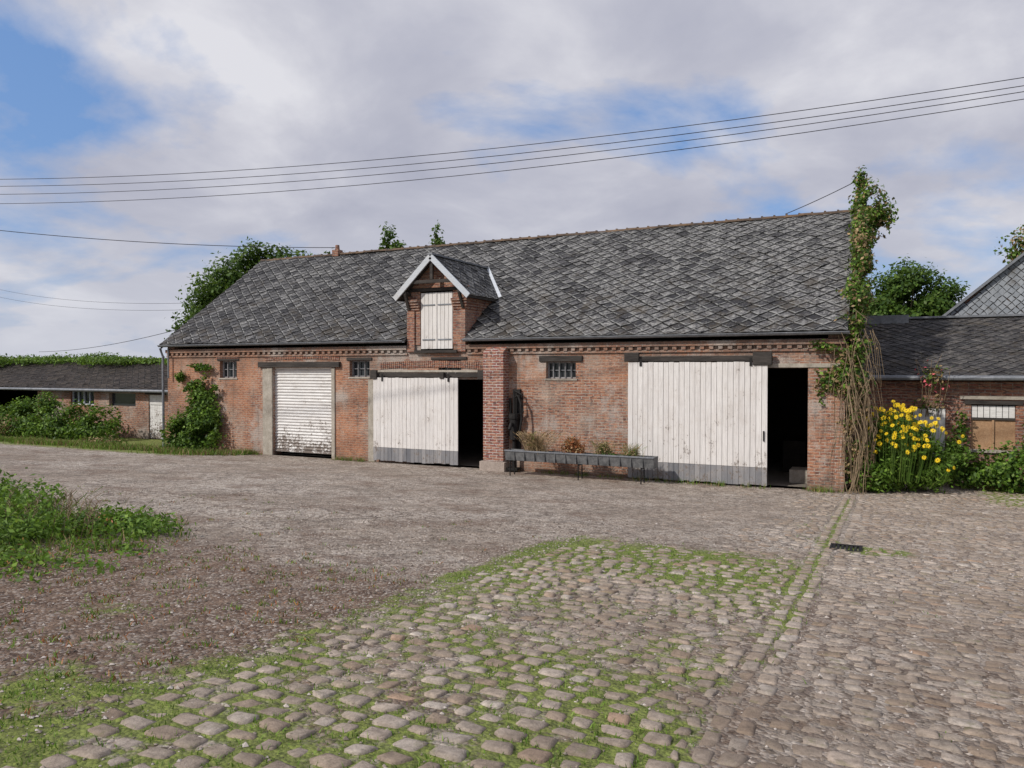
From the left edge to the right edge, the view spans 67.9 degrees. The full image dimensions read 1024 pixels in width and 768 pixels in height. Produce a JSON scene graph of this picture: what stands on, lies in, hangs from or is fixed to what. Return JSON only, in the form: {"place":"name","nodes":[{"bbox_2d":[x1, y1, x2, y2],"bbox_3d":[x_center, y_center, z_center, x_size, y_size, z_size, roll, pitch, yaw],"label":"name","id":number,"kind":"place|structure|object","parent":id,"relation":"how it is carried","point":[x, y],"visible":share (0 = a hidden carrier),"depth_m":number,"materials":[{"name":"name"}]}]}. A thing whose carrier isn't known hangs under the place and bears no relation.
{"place":"outdoors","nodes":[
{"label":"outdoors","id":0,"kind":"place"},
{"bbox_2d":[0,434,1023,767],"bbox_3d":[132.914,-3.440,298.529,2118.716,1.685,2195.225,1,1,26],"label":"ground","id":1,"kind":"structure","parent":0,"point":[474,496],"depth_m":6.46,"materials":[{"name":"grey gravel"}]},
{"bbox_2d":[0,414,129,443],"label":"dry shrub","id":2,"kind":"object","parent":1,"relation":"on","point":[106,439],"visible":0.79,"depth_m":30.14,"materials":[{"name":"green plant"}]},
{"bbox_2d":[0,390,130,439],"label":"shrub bed","id":3,"kind":"object","parent":1,"relation":"on","point":[43,422],"visible":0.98,"depth_m":32.00,"materials":[{"name":"green plant"}]},
{"bbox_2d":[0,358,167,438],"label":"brick outbuilding","id":4,"kind":"structure","parent":1,"relation":"on","point":[132,393],"depth_m":33.95,"materials":[{"name":"red brick"}]},
{"bbox_2d":[0,351,166,367],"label":"ridge ivy","id":5,"kind":"object","parent":4,"relation":"attached to","point":[96,359],"visible":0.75,"depth_m":37.66,"materials":[{"name":"green plant"}]},
{"bbox_2d":[72,391,161,438],"bbox_3d":[-17.101,1.288,32.952,6.040,1.950,0.140,1,1,26],"label":"door and windows","id":6,"kind":"structure","parent":4,"relation":"in","point":[118,399],"depth_m":32.57,"materials":[{"name":"white paint"}]},
{"bbox_2d":[0,465,196,583],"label":"weed patch","id":7,"kind":"object","parent":1,"relation":"on","point":[24,517],"visible":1,"depth_m":8.90,"materials":[{"name":"green plant"}]},
{"bbox_2d":[0,433,254,455],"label":"grass verge","id":8,"kind":"object","parent":1,"relation":"on","point":[156,448],"depth_m":27.52,"materials":[{"name":"green plant"}]},
{"bbox_2d":[164,236,298,339],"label":"broadleaf tree","id":9,"kind":"object","parent":1,"relation":"on","point":[217,285],"visible":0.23,"depth_m":42.08,"materials":[{"name":"green plant"}]},
{"bbox_2d":[0,486,540,714],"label":"weeds","id":10,"kind":"object","parent":1,"relation":"on","point":[113,677],"visible":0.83,"depth_m":6.24,"materials":[{"name":"green plant"}]},
{"bbox_2d":[272,248,331,257],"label":"broadleaf tree","id":11,"kind":"object","parent":1,"relation":"on","point":[304,251],"depth_m":42.08,"materials":[{"name":"green plant"}]},
{"bbox_2d":[378,221,405,248],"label":"poplar tree","id":12,"kind":"object","parent":1,"relation":"on","point":[389,236],"visible":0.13,"depth_m":41.72,"materials":[{"name":"green plant"}]},
{"bbox_2d":[428,220,446,244],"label":"poplar tree","id":13,"kind":"object","parent":1,"relation":"on","point":[436,240],"visible":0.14,"depth_m":40.38,"materials":[{"name":"green plant"}]},
{"bbox_2d":[157,209,856,491],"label":"brick barn","id":14,"kind":"structure","parent":1,"relation":"on","point":[681,351],"depth_m":22.73,"materials":[{"name":"brick"}]},
{"bbox_2d":[160,363,226,450],"bbox_3d":[-11.420,0.839,27.170,3.053,3.220,1.176,1,1,26],"label":"climbing ivy","id":15,"kind":"object","parent":14,"relation":"attached to","point":[201,419],"visible":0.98,"depth_m":26.99,"materials":[{"name":"green plant"}]},
{"bbox_2d":[275,368,331,453],"bbox_3d":[-6.967,0.853,25.465,2.530,2.897,0.070,1,1,26],"label":"corrugated door","id":16,"kind":"structure","parent":14,"relation":"in","point":[294,387],"depth_m":25.48,"materials":[{"name":"white paint"}]},
{"bbox_2d":[218,360,576,380],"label":"windows","id":17,"kind":"structure","parent":14,"relation":"in","point":[360,369],"depth_m":23.11,"materials":[{"name":"grey glass"}]},
{"bbox_2d":[373,377,457,464],"bbox_3d":[-2.976,1.108,23.240,3.074,2.607,0.077,1,1,26],"label":"sliding door","id":18,"kind":"structure","parent":14,"relation":"in","point":[414,415],"depth_m":23.19,"materials":[{"name":"white paint"}]},
{"bbox_2d":[421,292,452,348],"bbox_3d":[-2.278,-1.913,22.973,1.110,1.700,0.050,1,1,26],"label":"loft door","id":19,"kind":"structure","parent":14,"relation":"in","point":[436,308],"depth_m":22.95,"materials":[{"name":"white paint"}]},
{"bbox_2d":[0,184,1021,351],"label":"service cable","id":20,"kind":"object","parent":14,"relation":"attached to","point":[334,247],"visible":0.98,"depth_m":30.38,"materials":[{"name":"grey plastic"}]},
{"bbox_2d":[507,389,523,470],"bbox_3d":[0.094,1.302,21.637,0.495,2.300,0.504,0,1,-8],"label":"hand water pump","id":21,"kind":"object","parent":14,"relation":"attached to","point":[515,421],"visible":0.95,"depth_m":21.62,"materials":[{"name":"black metal"}]},
{"bbox_2d":[628,362,767,485],"bbox_3d":[4.683,0.972,19.447,3.544,3.076,0.075,1,1,26],"label":"sliding door wide","id":22,"kind":"structure","parent":14,"relation":"in","point":[714,411],"depth_m":19.36,"materials":[{"name":"white paint"}]},
{"bbox_2d":[806,165,898,493],"bbox_3d":[9.053,-1.808,20.003,1.732,9.039,5.503,1,1,30],"label":"climbing vine","id":23,"kind":"object","parent":14,"relation":"attached to","point":[867,222],"visible":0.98,"depth_m":18.06,"materials":[{"name":"green plant"}]},
{"bbox_2d":[0,477,1017,767],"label":"grass in joints","id":24,"kind":"structure","parent":1,"relation":"on","point":[106,687],"depth_m":4.50,"materials":[{"name":"green plant"}]},
{"bbox_2d":[229,449,846,493],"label":"wall foot weeds","id":25,"kind":"object","parent":1,"relation":"on","point":[718,484],"depth_m":19.67,"materials":[{"name":"green plant"}]},
{"bbox_2d":[504,430,657,484],"bbox_3d":[1.790,1.903,20.209,4.204,1.291,1.225,1,1,26],"label":"flower trough","id":26,"kind":"object","parent":1,"relation":"on","point":[535,451],"visible":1,"depth_m":20.08,"materials":[{"name":"metal"}]},
{"bbox_2d":[829,543,862,551],"bbox_3d":[4.404,2.179,10.023,0.390,0.054,0.380,1,1,26],"label":"drain grate","id":27,"kind":"object","parent":1,"relation":"on","point":[832,545],"visible":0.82,"depth_m":10.07,"materials":[{"name":"black metal"}]},
{"bbox_2d":[845,400,963,493],"bbox_3d":[9.163,1.489,18.173,2.801,2.244,1.528,0,1,13],"label":"yellow flower bush","id":28,"kind":"object","parent":1,"relation":"on","point":[906,447],"visible":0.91,"depth_m":17.84,"materials":[{"name":"green plant"}]},
{"bbox_2d":[864,257,970,316],"bbox_3d":[20.501,-2.284,39.567,5.189,9.127,6.329,-1,1,-43],"label":"broadleaf tree","id":29,"kind":"object","parent":1,"relation":"on","point":[899,289],"visible":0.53,"depth_m":38.74,"materials":[{"name":"green plant"}]},
{"bbox_2d":[850,314,1023,486],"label":"brick outbuilding","id":30,"kind":"structure","parent":1,"relation":"on","point":[986,380],"depth_m":19.90,"materials":[{"name":"brick"}]},
{"bbox_2d":[911,355,953,417],"bbox_3d":[10.655,0.060,19.270,0.968,1.598,0.538,1,1,26],"label":"climbing rose","id":31,"kind":"object","parent":30,"relation":"attached to","point":[932,374],"visible":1,"depth_m":19.22,"materials":[{"name":"green plant"}]},
{"bbox_2d":[913,405,1015,479],"bbox_3d":[11.515,1.528,19.424,2.263,1.970,0.101,0,1,24],"label":"door and shutter","id":32,"kind":"structure","parent":30,"relation":"in","point":[985,431],"depth_m":19.20,"materials":[{"name":"white paint"}]},
{"bbox_2d":[943,405,1023,493],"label":"bramble bush","id":33,"kind":"object","parent":1,"relation":"on","point":[998,472],"visible":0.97,"depth_m":18.30,"materials":[{"name":"green plant"}]},
{"bbox_2d":[952,267,1023,315],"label":"walls","id":34,"kind":"structure","parent":1,"relation":"on","point":[966,301],"depth_m":25.55,"materials":[{"name":"stone"}]},
{"bbox_2d":[943,253,1021,315],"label":"roof","id":35,"kind":"structure","parent":34,"relation":"on","point":[981,288],"depth_m":25.49,"materials":[{"name":"stone"}]},
{"bbox_2d":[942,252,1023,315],"bbox_3d":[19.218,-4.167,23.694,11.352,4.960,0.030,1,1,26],"label":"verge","id":36,"kind":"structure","parent":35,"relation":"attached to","point":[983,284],"depth_m":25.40,"materials":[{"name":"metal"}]},
{"bbox_2d":[947,256,1023,315],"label":"slate gable cladding","id":37,"kind":"structure","parent":34,"relation":"attached to","point":[994,292],"depth_m":25.29,"materials":[{"name":"grey stone"}]},
{"bbox_2d":[993,224,1023,263],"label":"broadleaf tree","id":38,"kind":"object","parent":1,"relation":"on","point":[1013,255],"visible":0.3,"depth_m":36.47,"materials":[{"name":"green plant"}]},
{"bbox_2d":[0,77,1023,203],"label":"overhead power lines","id":39,"kind":"object","parent":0,"point":[555,149],"visible":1,"depth_m":16.39,"materials":[{"name":"grey metal"}]},
{"bbox_2d":[0,0,1023,357],"label":"sky","id":40,"kind":"structure","parent":0,"point":[100,89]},
{"bbox_2d":[2,486,1023,767],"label":"cobblestone paving","id":41,"kind":"structure","parent":0,"point":[906,696],"depth_m":5.01,"materials":[{"name":"stone"}]}
]}

